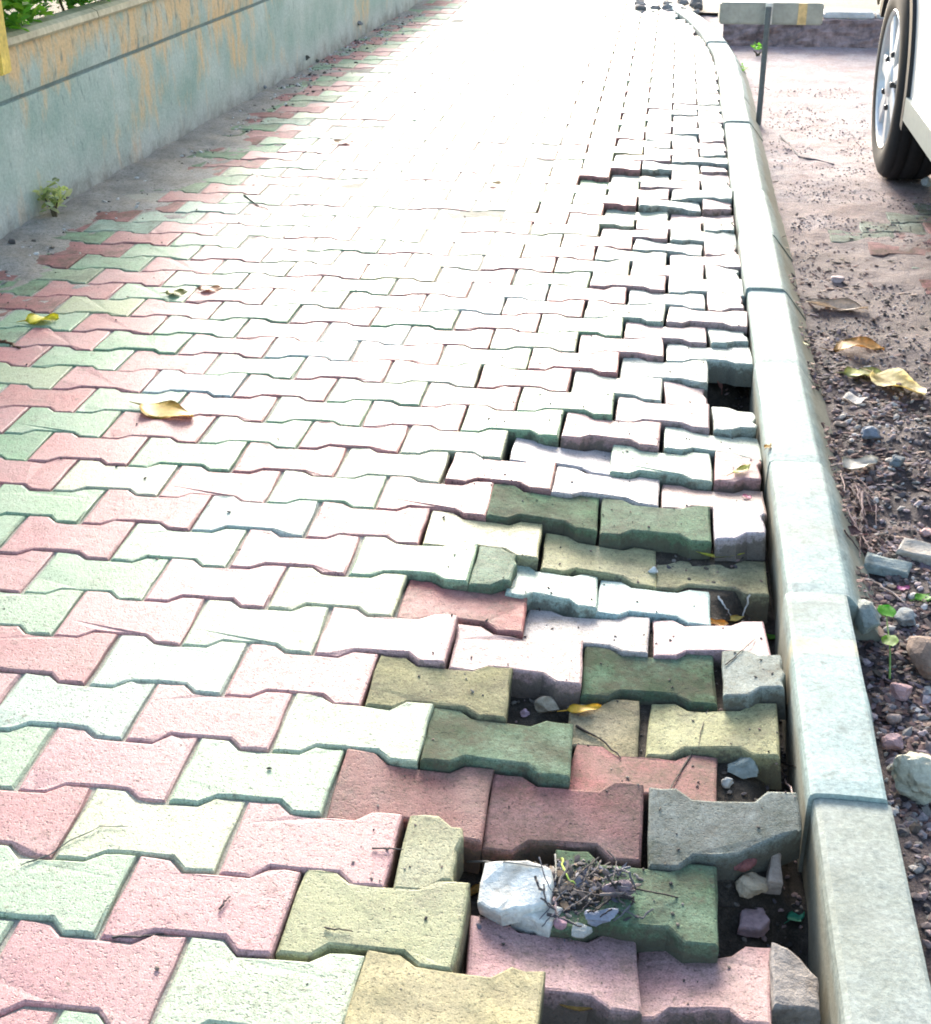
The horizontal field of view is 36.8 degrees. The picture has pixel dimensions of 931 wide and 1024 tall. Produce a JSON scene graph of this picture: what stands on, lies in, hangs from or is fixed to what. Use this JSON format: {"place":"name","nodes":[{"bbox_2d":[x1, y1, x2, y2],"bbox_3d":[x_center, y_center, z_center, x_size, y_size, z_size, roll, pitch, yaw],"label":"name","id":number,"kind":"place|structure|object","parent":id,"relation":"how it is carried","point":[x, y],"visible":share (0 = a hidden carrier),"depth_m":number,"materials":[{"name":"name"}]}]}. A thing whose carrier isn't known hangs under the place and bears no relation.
{"place":"outdoors","nodes":[
{"label":"outdoors","id":0,"kind":"place"},
{"bbox_2d":[4,0,97,20],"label":"planting bed","id":1,"kind":"object","parent":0,"point":[54,8],"depth_m":5.58,"materials":[{"name":"plant"}]},
{"bbox_2d":[1,0,54,31],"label":"bush","id":2,"kind":"object","parent":1,"relation":"on","point":[14,20],"visible":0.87,"depth_m":4.44,"materials":[{"name":"green plant"}]},
{"bbox_2d":[31,0,109,15],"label":"bush","id":3,"kind":"object","parent":1,"relation":"on","point":[70,4],"visible":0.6,"depth_m":4.96,"materials":[{"name":"green plant"}]},
{"bbox_2d":[0,0,819,1023],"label":"pavement","id":4,"kind":"structure","parent":0,"point":[304,632],"depth_m":2.57,"materials":[{"name":"concrete"}]},
{"bbox_2d":[0,339,20,348],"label":"twig","id":5,"kind":"object","parent":4,"relation":"on","point":[8,342],"visible":1,"depth_m":3.56,"materials":[{"name":"wood"}]},
{"bbox_2d":[18,313,58,323],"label":"leaf","id":6,"kind":"object","parent":4,"relation":"on","point":[32,318],"visible":1,"depth_m":3.72,"materials":[{"name":"yellow plant"}]},
{"bbox_2d":[21,826,127,865],"bbox_3d":[-0.518,0.435,1.848,0.144,0.004,0.021,-16,31,-29],"label":"twig","id":7,"kind":"object","parent":4,"relation":"on","point":[67,842],"visible":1,"depth_m":1.84,"materials":[{"name":"wood"}]},
{"bbox_2d":[112,933,163,938],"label":"twig","id":8,"kind":"object","parent":4,"relation":"on","point":[121,936],"visible":1,"depth_m":1.69,"materials":[{"name":"wood"}]},
{"bbox_2d":[129,400,193,418],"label":"leaf","id":9,"kind":"object","parent":4,"relation":"on","point":[165,409],"visible":1,"depth_m":3.15,"materials":[{"name":"yellow plant"}]},
{"bbox_2d":[163,288,187,294],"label":"leaf","id":10,"kind":"object","parent":4,"relation":"on","point":[180,291],"visible":1,"depth_m":3.92,"materials":[{"name":"green plant"}]},
{"bbox_2d":[193,285,222,290],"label":"leaf","id":11,"kind":"object","parent":4,"relation":"on","point":[213,288],"visible":1,"depth_m":3.94,"materials":[{"name":"brown plant"}]},
{"bbox_2d":[0,0,451,392],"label":"washed dirt","id":12,"kind":"structure","parent":4,"relation":"on","point":[164,169],"depth_m":5.05,"materials":[{"name":"soil"}]},
{"bbox_2d":[32,177,71,216],"bbox_3d":[-1.364,-1.018,4.611,0.120,0.150,0.146,19,33,34],"label":"weed","id":13,"kind":"object","parent":12,"relation":"on","point":[56,200],"visible":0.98,"depth_m":4.60,"materials":[{"name":"green plant"}]},
{"bbox_2d":[0,14,424,283],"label":"grit","id":14,"kind":"object","parent":12,"relation":"on","point":[356,41],"visible":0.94,"depth_m":6.91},
{"bbox_2d":[324,926,352,931],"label":"twig","id":15,"kind":"object","parent":4,"relation":"on","point":[329,928],"visible":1,"depth_m":1.70,"materials":[{"name":"wood"}]},
{"bbox_2d":[325,139,352,142],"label":"leaf","id":16,"kind":"object","parent":4,"relation":"on","point":[338,140],"visible":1,"depth_m":5.65,"materials":[{"name":"brown plant"}]},
{"bbox_2d":[372,847,402,849],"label":"twig","id":17,"kind":"object","parent":4,"relation":"on","point":[385,848],"visible":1,"depth_m":1.83,"materials":[{"name":"wood"}]},
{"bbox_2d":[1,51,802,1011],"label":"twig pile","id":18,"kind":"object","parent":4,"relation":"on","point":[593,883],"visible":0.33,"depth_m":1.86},
{"bbox_2d":[534,876,553,892],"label":"twig","id":19,"kind":"object","parent":18,"relation":"on","point":[537,882],"visible":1,"depth_m":1.78,"materials":[{"name":"wood"}]},
{"bbox_2d":[558,859,568,896],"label":"twig","id":20,"kind":"object","parent":18,"relation":"on","point":[565,872],"visible":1,"depth_m":1.82,"materials":[{"name":"wood"}]},
{"bbox_2d":[561,858,575,883],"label":"twig","id":21,"kind":"object","parent":18,"relation":"on","point":[562,859],"visible":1,"depth_m":1.83,"materials":[{"name":"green plant"}]},
{"bbox_2d":[470,884,481,895],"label":"leaf","id":22,"kind":"object","parent":4,"relation":"on","point":[475,889],"visible":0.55,"depth_m":1.90,"materials":[{"name":"brown plant"}]},
{"bbox_2d":[466,860,540,867],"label":"twig","id":23,"kind":"object","parent":4,"relation":"on","point":[480,861],"visible":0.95,"depth_m":1.82,"materials":[{"name":"wood"}]},
{"bbox_2d":[478,860,554,925],"bbox_3d":[0.067,0.489,1.800,0.100,0.030,0.089,-2,36,3],"label":"concrete fragment","id":24,"kind":"object","parent":4,"relation":"on","point":[510,893],"visible":1,"depth_m":1.79,"materials":[{"name":"concrete"}]},
{"bbox_2d":[538,857,550,889],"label":"twig","id":25,"kind":"object","parent":24,"relation":"on","point":[543,872],"visible":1,"depth_m":1.79,"materials":[{"name":"wood"}]},
{"bbox_2d":[520,709,529,717],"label":"stone","id":26,"kind":"object","parent":4,"relation":"on","point":[524,713],"visible":1,"depth_m":2.22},
{"bbox_2d":[511,903,562,936],"bbox_3d":[0.090,0.517,1.786,0.056,0.036,0.041,13,30,24],"label":"concrete fragment","id":27,"kind":"object","parent":4,"relation":"on","point":[530,922],"visible":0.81,"depth_m":1.77,"materials":[{"name":"concrete"}]},
{"bbox_2d":[539,890,566,919],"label":"twig","id":28,"kind":"object","parent":27,"relation":"on","point":[564,891],"visible":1,"depth_m":1.78,"materials":[{"name":"wood"}]},
{"bbox_2d":[552,897,557,922],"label":"twig","id":29,"kind":"object","parent":27,"relation":"on","point":[553,900],"visible":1,"depth_m":1.78,"materials":[{"name":"wood"}]},
{"bbox_2d":[534,696,558,712],"bbox_3d":[0.129,0.307,2.232,0.040,0.031,0.028,-2,27,-3],"label":"stone","id":30,"kind":"object","parent":4,"relation":"on","point":[543,704],"visible":1,"depth_m":2.22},
{"bbox_2d":[543,884,555,909],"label":"twig","id":31,"kind":"object","parent":4,"relation":"on","point":[545,896],"visible":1,"depth_m":1.77,"materials":[{"name":"wood"}]},
{"bbox_2d":[554,917,566,929],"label":"stone","id":32,"kind":"object","parent":4,"relation":"on","point":[561,924],"visible":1,"depth_m":1.75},
{"bbox_2d":[547,912,581,926],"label":"twig","id":33,"kind":"object","parent":4,"relation":"on","point":[556,916],"visible":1,"depth_m":1.76,"materials":[{"name":"wood"}]},
{"bbox_2d":[559,1004,592,1010],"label":"leaf","id":34,"kind":"object","parent":4,"relation":"on","point":[575,1008],"visible":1,"depth_m":1.67,"materials":[{"name":"brown plant"}]},
{"bbox_2d":[557,703,600,712],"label":"leaf","id":35,"kind":"object","parent":4,"relation":"on","point":[575,708],"visible":1,"depth_m":2.21,"materials":[{"name":"yellow plant"}]},
{"bbox_2d":[563,887,599,910],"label":"twig","id":36,"kind":"object","parent":4,"relation":"on","point":[583,898],"visible":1,"depth_m":1.78,"materials":[{"name":"wood"}]},
{"bbox_2d":[570,858,593,890],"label":"twig","id":37,"kind":"object","parent":4,"relation":"on","point":[585,876],"visible":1,"depth_m":1.82,"materials":[{"name":"wood"}]},
{"bbox_2d":[571,923,592,937],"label":"stone","id":38,"kind":"object","parent":4,"relation":"on","point":[583,931],"visible":0.99,"depth_m":1.75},
{"bbox_2d":[574,857,599,879],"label":"twig","id":39,"kind":"object","parent":4,"relation":"on","point":[597,858],"visible":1,"depth_m":1.83,"materials":[{"name":"wood"}]},
{"bbox_2d":[573,889,615,897],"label":"twig","id":40,"kind":"object","parent":4,"relation":"on","point":[589,893],"visible":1,"depth_m":1.79,"materials":[{"name":"wood"}]},
{"bbox_2d":[584,897,610,912],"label":"twig","id":41,"kind":"object","parent":4,"relation":"on","point":[595,910],"visible":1,"depth_m":1.76,"materials":[{"name":"wood"}]},
{"bbox_2d":[575,725,620,758],"bbox_3d":[0.206,0.349,2.134,0.014,0.007,0.106,-18,32,-31],"label":"twig","id":42,"kind":"object","parent":4,"relation":"on","point":[590,733],"visible":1,"depth_m":2.15,"materials":[{"name":"wood"}]},
{"bbox_2d":[584,908,618,926],"bbox_3d":[0.172,0.511,1.769,0.046,0.018,0.022,-2,27,-3],"label":"stone","id":43,"kind":"object","parent":4,"relation":"on","point":[594,919],"visible":0.95,"depth_m":1.76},
{"bbox_2d":[600,892,631,896],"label":"twig","id":44,"kind":"object","parent":4,"relation":"on","point":[611,894],"visible":1,"depth_m":1.79,"materials":[{"name":"wood"}]},
{"bbox_2d":[602,879,634,896],"bbox_3d":[0.197,0.487,1.808,0.042,0.025,0.019,5,27,11],"label":"stone","id":45,"kind":"object","parent":4,"relation":"on","point":[606,888],"visible":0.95,"depth_m":1.80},
{"bbox_2d":[606,875,635,902],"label":"twig","id":46,"kind":"object","parent":4,"relation":"on","point":[615,887],"visible":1,"depth_m":1.80,"materials":[{"name":"wood"}]},
{"bbox_2d":[615,866,635,887],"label":"twig","id":47,"kind":"object","parent":4,"relation":"on","point":[622,870],"visible":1,"depth_m":1.81,"materials":[{"name":"wood"}]},
{"bbox_2d":[621,908,653,918],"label":"twig","id":48,"kind":"object","parent":4,"relation":"on","point":[647,912],"visible":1,"depth_m":1.77,"materials":[{"name":"wood"}]},
{"bbox_2d":[635,5,646,10],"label":"concrete fragment","id":49,"kind":"object","parent":4,"relation":"on","point":[641,8],"visible":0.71,"depth_m":9.17,"materials":[{"name":"concrete"}]},
{"bbox_2d":[648,566,657,573],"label":"stone","id":50,"kind":"object","parent":4,"relation":"on","point":[653,570],"visible":1,"depth_m":2.61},
{"bbox_2d":[649,5,660,9],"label":"concrete fragment","id":51,"kind":"object","parent":4,"relation":"on","point":[657,7],"visible":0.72,"depth_m":9.22,"materials":[{"name":"concrete"}]},
{"bbox_2d":[662,3,672,9],"bbox_3d":[1.334,-3.322,9.236,0.079,0.070,0.062,3,27,7],"label":"concrete fragment","id":52,"kind":"object","parent":4,"relation":"on","point":[666,6],"visible":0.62,"depth_m":9.21,"materials":[{"name":"stone"}]},
{"bbox_2d":[646,753,691,843],"bbox_3d":[0.302,0.400,2.023,0.014,0.058,0.197,12,30,23],"label":"twig","id":53,"kind":"object","parent":4,"relation":"on","point":[677,776],"visible":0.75,"depth_m":2.06,"materials":[{"name":"wood"}]},
{"bbox_2d":[632,887,775,909],"bbox_3d":[0.319,0.512,1.844,0.212,0.091,0.022,-9,28,-16],"label":"twig","id":54,"kind":"object","parent":4,"relation":"on","point":[677,897],"visible":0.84,"depth_m":1.81,"materials":[{"name":"wood"}]},
{"bbox_2d":[710,618,728,625],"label":"leaf","id":55,"kind":"object","parent":4,"relation":"on","point":[721,622],"visible":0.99,"depth_m":2.46,"materials":[{"name":"orange plant"}]},
{"bbox_2d":[721,777,733,788],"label":"stone","id":56,"kind":"object","parent":4,"relation":"on","point":[726,782],"visible":1,"depth_m":2.05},
{"bbox_2d":[726,615,743,620],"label":"leaf","id":57,"kind":"object","parent":4,"relation":"on","point":[735,617],"visible":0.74,"depth_m":2.54,"materials":[{"name":"yellow plant"}]},
{"bbox_2d":[727,464,749,475],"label":"leaf","id":58,"kind":"object","parent":4,"relation":"on","point":[741,468],"visible":1,"depth_m":2.92,"materials":[{"name":"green plant"}]},
{"bbox_2d":[727,757,758,778],"bbox_3d":[0.414,0.381,2.084,0.052,0.032,0.042,-2,27,-3],"label":"stone","id":59,"kind":"object","parent":4,"relation":"on","point":[743,767],"visible":1,"depth_m":2.08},
{"bbox_2d":[734,858,756,871],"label":"stone","id":60,"kind":"object","parent":4,"relation":"on","point":[746,865],"visible":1,"depth_m":1.87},
{"bbox_2d":[735,872,767,898],"bbox_3d":[0.387,0.504,1.882,0.047,0.031,0.032,-7,28,-13],"label":"stone","id":61,"kind":"object","parent":4,"relation":"on","point":[750,885],"visible":1,"depth_m":1.87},
{"bbox_2d":[736,906,769,937],"bbox_3d":[0.384,0.548,1.874,0.044,0.020,0.046,3,27,1],"label":"concrete fragment","id":62,"kind":"object","parent":4,"relation":"on","point":[753,922],"visible":1,"depth_m":1.86,"materials":[{"name":"stone"}]},
{"bbox_2d":[763,852,781,897],"bbox_3d":[0.416,0.485,1.897,0.026,0.035,0.068,6,38,0],"label":"concrete fragment","id":63,"kind":"object","parent":4,"relation":"on","point":[774,877],"visible":0.96,"depth_m":1.88,"materials":[{"name":"concrete"}]},
{"bbox_2d":[775,763,794,796],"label":"twig","id":64,"kind":"object","parent":4,"relation":"on","point":[786,783],"visible":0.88,"depth_m":2.10,"materials":[{"name":"wood"}]},
{"bbox_2d":[769,941,819,1023],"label":"concrete fragment","id":65,"kind":"object","parent":4,"relation":"on","point":[794,996],"visible":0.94,"depth_m":1.68,"materials":[{"name":"concrete"}]},
{"bbox_2d":[784,911,804,923],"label":"leaf","id":66,"kind":"object","parent":4,"relation":"on","point":[792,915],"visible":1,"depth_m":1.90,"materials":[{"name":"green plant"}]},
{"bbox_2d":[653,0,881,12],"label":"bare earth","id":67,"kind":"structure","parent":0,"point":[710,6],"depth_m":9.75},
{"bbox_2d":[677,0,688,5],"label":"concrete fragment","id":68,"kind":"object","parent":67,"relation":"on","point":[684,2],"visible":0.74,"depth_m":9.48,"materials":[{"name":"concrete"}]},
{"bbox_2d":[689,0,702,6],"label":"concrete fragment","id":69,"kind":"object","parent":67,"relation":"on","point":[695,1],"visible":0.58,"depth_m":9.48,"materials":[{"name":"concrete"}]},
{"bbox_2d":[698,13,930,984],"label":"parking ground","id":70,"kind":"structure","parent":0,"point":[814,69],"depth_m":4.61,"materials":[{"name":"soil"}]},
{"bbox_2d":[692,3,702,10],"bbox_3d":[1.545,-3.349,9.281,0.090,0.053,0.065,-14,30,-24],"label":"concrete fragment","id":71,"kind":"object","parent":70,"relation":"on","point":[699,6],"visible":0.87,"depth_m":9.26,"materials":[{"name":"stone"}]},
{"bbox_2d":[751,42,762,55],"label":"weed","id":72,"kind":"object","parent":70,"relation":"on","point":[758,48],"visible":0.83,"depth_m":7.92,"materials":[{"name":"green plant"}]},
{"bbox_2d":[718,0,823,124],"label":"barrier","id":73,"kind":"object","parent":70,"relation":"on","point":[767,13],"visible":0.92,"depth_m":6.05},
{"bbox_2d":[723,9,883,47],"bbox_3d":[3.266,-2.767,8.122,3.500,0.232,0.292,3,27,7],"label":"stone edging","id":74,"kind":"object","parent":70,"relation":"on","point":[853,28],"visible":0.56,"depth_m":8.21,"materials":[{"name":"stone"}]},
{"bbox_2d":[779,135,833,164],"bbox_3d":[1.373,-1.503,5.798,0.087,0.011,0.547,-5,27,-10],"label":"twig","id":75,"kind":"object","parent":70,"relation":"on","point":[785,141],"visible":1,"depth_m":5.71,"materials":[{"name":"wood"}]},
{"bbox_2d":[799,298,868,309],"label":"leaf","id":76,"kind":"object","parent":70,"relation":"on","point":[844,303],"visible":0.94,"depth_m":3.99,"materials":[{"name":"brown plant"}]},
{"bbox_2d":[831,275,844,282],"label":"stone","id":77,"kind":"object","parent":70,"relation":"on","point":[837,279],"visible":1,"depth_m":4.19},
{"bbox_2d":[833,421,846,426],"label":"stone","id":78,"kind":"object","parent":70,"relation":"on","point":[839,423],"visible":1,"depth_m":3.25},
{"bbox_2d":[820,336,884,351],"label":"leaf","id":79,"kind":"object","parent":70,"relation":"on","point":[863,341],"visible":1,"depth_m":3.68,"materials":[{"name":"orange plant"}]},
{"bbox_2d":[848,526,867,535],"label":"leaf","id":80,"kind":"object","parent":70,"relation":"on","point":[852,529],"visible":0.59,"depth_m":2.70,"materials":[{"name":"brown plant"}]},
{"bbox_2d":[855,505,879,511],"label":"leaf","id":81,"kind":"object","parent":70,"relation":"on","point":[867,508],"visible":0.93,"depth_m":2.87,"materials":[{"name":"brown plant"}]},
{"bbox_2d":[870,579,904,603],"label":"twig","id":82,"kind":"object","parent":70,"relation":"on","point":[887,590],"visible":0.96,"depth_m":2.57,"materials":[{"name":"wood"}]},
{"bbox_2d":[863,550,912,577],"bbox_3d":[0.800,0.102,2.656,0.091,0.025,0.054,10,37,13],"label":"concrete fragment","id":83,"kind":"object","parent":70,"relation":"on","point":[874,563],"visible":0.97,"depth_m":2.64,"materials":[{"name":"concrete"}]},
{"bbox_2d":[871,0,930,178],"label":"parked car","id":84,"kind":"object","parent":70,"relation":"on","point":[901,125],"visible":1,"depth_m":5.00,"materials":[{"name":"rubber"}]},
{"bbox_2d":[897,585,909,590],"bbox_3d":[0.809,0.140,2.587,0.020,0.005,0.021,18,32,32],"label":"petal","id":85,"kind":"object","parent":70,"relation":"on","point":[901,588],"visible":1,"depth_m":2.59,"materials":[{"name":"pink plant"}]},
{"bbox_2d":[891,751,930,805],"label":"stone","id":86,"kind":"object","parent":70,"relation":"on","point":[911,773],"visible":0.98,"depth_m":2.02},
{"bbox_2d":[910,593,930,601],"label":"leaf","id":87,"kind":"object","parent":70,"relation":"on","point":[918,596],"visible":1,"depth_m":2.55,"materials":[{"name":"green plant"}]},
{"bbox_2d":[919,528,930,536],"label":"stone","id":88,"kind":"object","parent":70,"relation":"on","point":[925,532],"visible":1,"depth_m":2.79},
{"bbox_2d":[921,177,930,186],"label":"stone","id":89,"kind":"object","parent":70,"relation":"on","point":[925,181],"visible":1,"depth_m":5.20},
{"bbox_2d":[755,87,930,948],"bbox_3d":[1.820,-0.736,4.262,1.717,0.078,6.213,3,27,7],"label":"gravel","id":90,"kind":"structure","parent":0,"point":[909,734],"depth_m":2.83,"materials":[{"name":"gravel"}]},
{"bbox_2d":[842,392,867,403],"bbox_3d":[0.939,-0.275,3.381,0.054,0.013,0.052,16,31,29],"label":"paper scrap","id":91,"kind":"object","parent":90,"relation":"on","point":[850,397],"visible":1,"depth_m":3.39,"materials":[{"name":"white paper"}]},
{"bbox_2d":[833,366,881,376],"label":"leaf","id":92,"kind":"object","parent":90,"relation":"on","point":[851,372],"visible":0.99,"depth_m":3.52,"materials":[{"name":"green plant"}]},
{"bbox_2d":[842,455,877,468],"bbox_3d":[0.859,-0.109,3.054,0.073,0.018,0.073,10,29,19],"label":"paper scrap","id":93,"kind":"object","parent":90,"relation":"on","point":[858,463],"visible":1,"depth_m":3.06,"materials":[{"name":"white paper"}]},
{"bbox_2d":[861,491,863,519],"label":"twig","id":94,"kind":"object","parent":90,"relation":"on","point":[862,503],"visible":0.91,"depth_m":2.86,"materials":[{"name":"wood"}]},
{"bbox_2d":[854,599,881,634],"bbox_3d":[0.692,0.178,2.401,0.050,0.056,0.078,-2,27,-3],"label":"concrete fragment","id":95,"kind":"object","parent":90,"relation":"on","point":[867,618],"visible":0.98,"depth_m":2.38,"materials":[{"name":"concrete"}]},
{"bbox_2d":[860,426,880,438],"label":"stone","id":96,"kind":"object","parent":90,"relation":"on","point":[868,432],"visible":1,"depth_m":3.17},
{"bbox_2d":[847,409,926,420],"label":"twig","id":97,"kind":"object","parent":90,"relation":"on","point":[887,420],"visible":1,"depth_m":3.29,"materials":[{"name":"wood"}]},
{"bbox_2d":[878,605,898,678],"bbox_3d":[0.723,0.218,2.385,0.034,0.053,0.166,3,27,7],"label":"seedling","id":98,"kind":"object","parent":90,"relation":"on","point":[890,611],"visible":1,"depth_m":2.38,"materials":[{"name":"green plant"}]},
{"bbox_2d":[881,733,903,750],"bbox_3d":[0.654,0.354,2.147,0.034,0.023,0.030,3,27,7],"label":"stone","id":99,"kind":"object","parent":90,"relation":"on","point":[892,741],"visible":1,"depth_m":2.14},
{"bbox_2d":[886,714,901,723],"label":"stone","id":100,"kind":"object","parent":90,"relation":"on","point":[893,718],"visible":1,"depth_m":2.21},
{"bbox_2d":[862,368,926,394],"bbox_3d":[1.053,-0.330,3.457,0.093,0.023,0.211,-17,31,-29],"label":"leaf","id":101,"kind":"object","parent":90,"relation":"on","point":[892,377],"visible":1,"depth_m":3.46,"materials":[{"name":"yellow plant"}]},
{"bbox_2d":[889,454,905,466],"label":"stone","id":102,"kind":"object","parent":90,"relation":"on","point":[897,461],"visible":1,"depth_m":3.04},
{"bbox_2d":[890,682,912,701],"bbox_3d":[0.707,0.292,2.279,0.029,0.034,0.035,23,35,38],"label":"stone","id":103,"kind":"object","parent":90,"relation":"on","point":[901,692],"visible":1,"depth_m":2.27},
{"bbox_2d":[894,607,915,625],"bbox_3d":[0.784,0.186,2.488,0.037,0.032,0.044,19,33,33],"label":"stone","id":104,"kind":"object","parent":90,"relation":"on","point":[903,616],"visible":1,"depth_m":2.48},
{"bbox_2d":[896,537,930,565],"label":"concrete fragment","id":105,"kind":"object","parent":90,"relation":"on","point":[916,550],"visible":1,"depth_m":2.68,"materials":[{"name":"concrete"}]},
{"bbox_2d":[906,636,930,679],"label":"stone","id":106,"kind":"object","parent":90,"relation":"on","point":[918,648],"visible":1,"depth_m":2.32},
{"label":"ground","id":107,"kind":"structure","parent":0,"visible":0},
{"bbox_2d":[0,0,424,238],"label":"retaining wall","id":108,"kind":"structure","parent":107,"relation":"on","point":[92,94],"depth_m":5.23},
{"bbox_2d":[0,0,11,75],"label":"yellow post","id":109,"kind":"object","parent":108,"relation":"on","point":[5,66],"visible":1,"depth_m":4.19,"materials":[{"name":"paint"}]},
{"bbox_2d":[670,4,930,1023],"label":"kerb","id":110,"kind":"structure","parent":107,"relation":"on","point":[866,960],"depth_m":2.26,"materials":[{"name":"concrete"}]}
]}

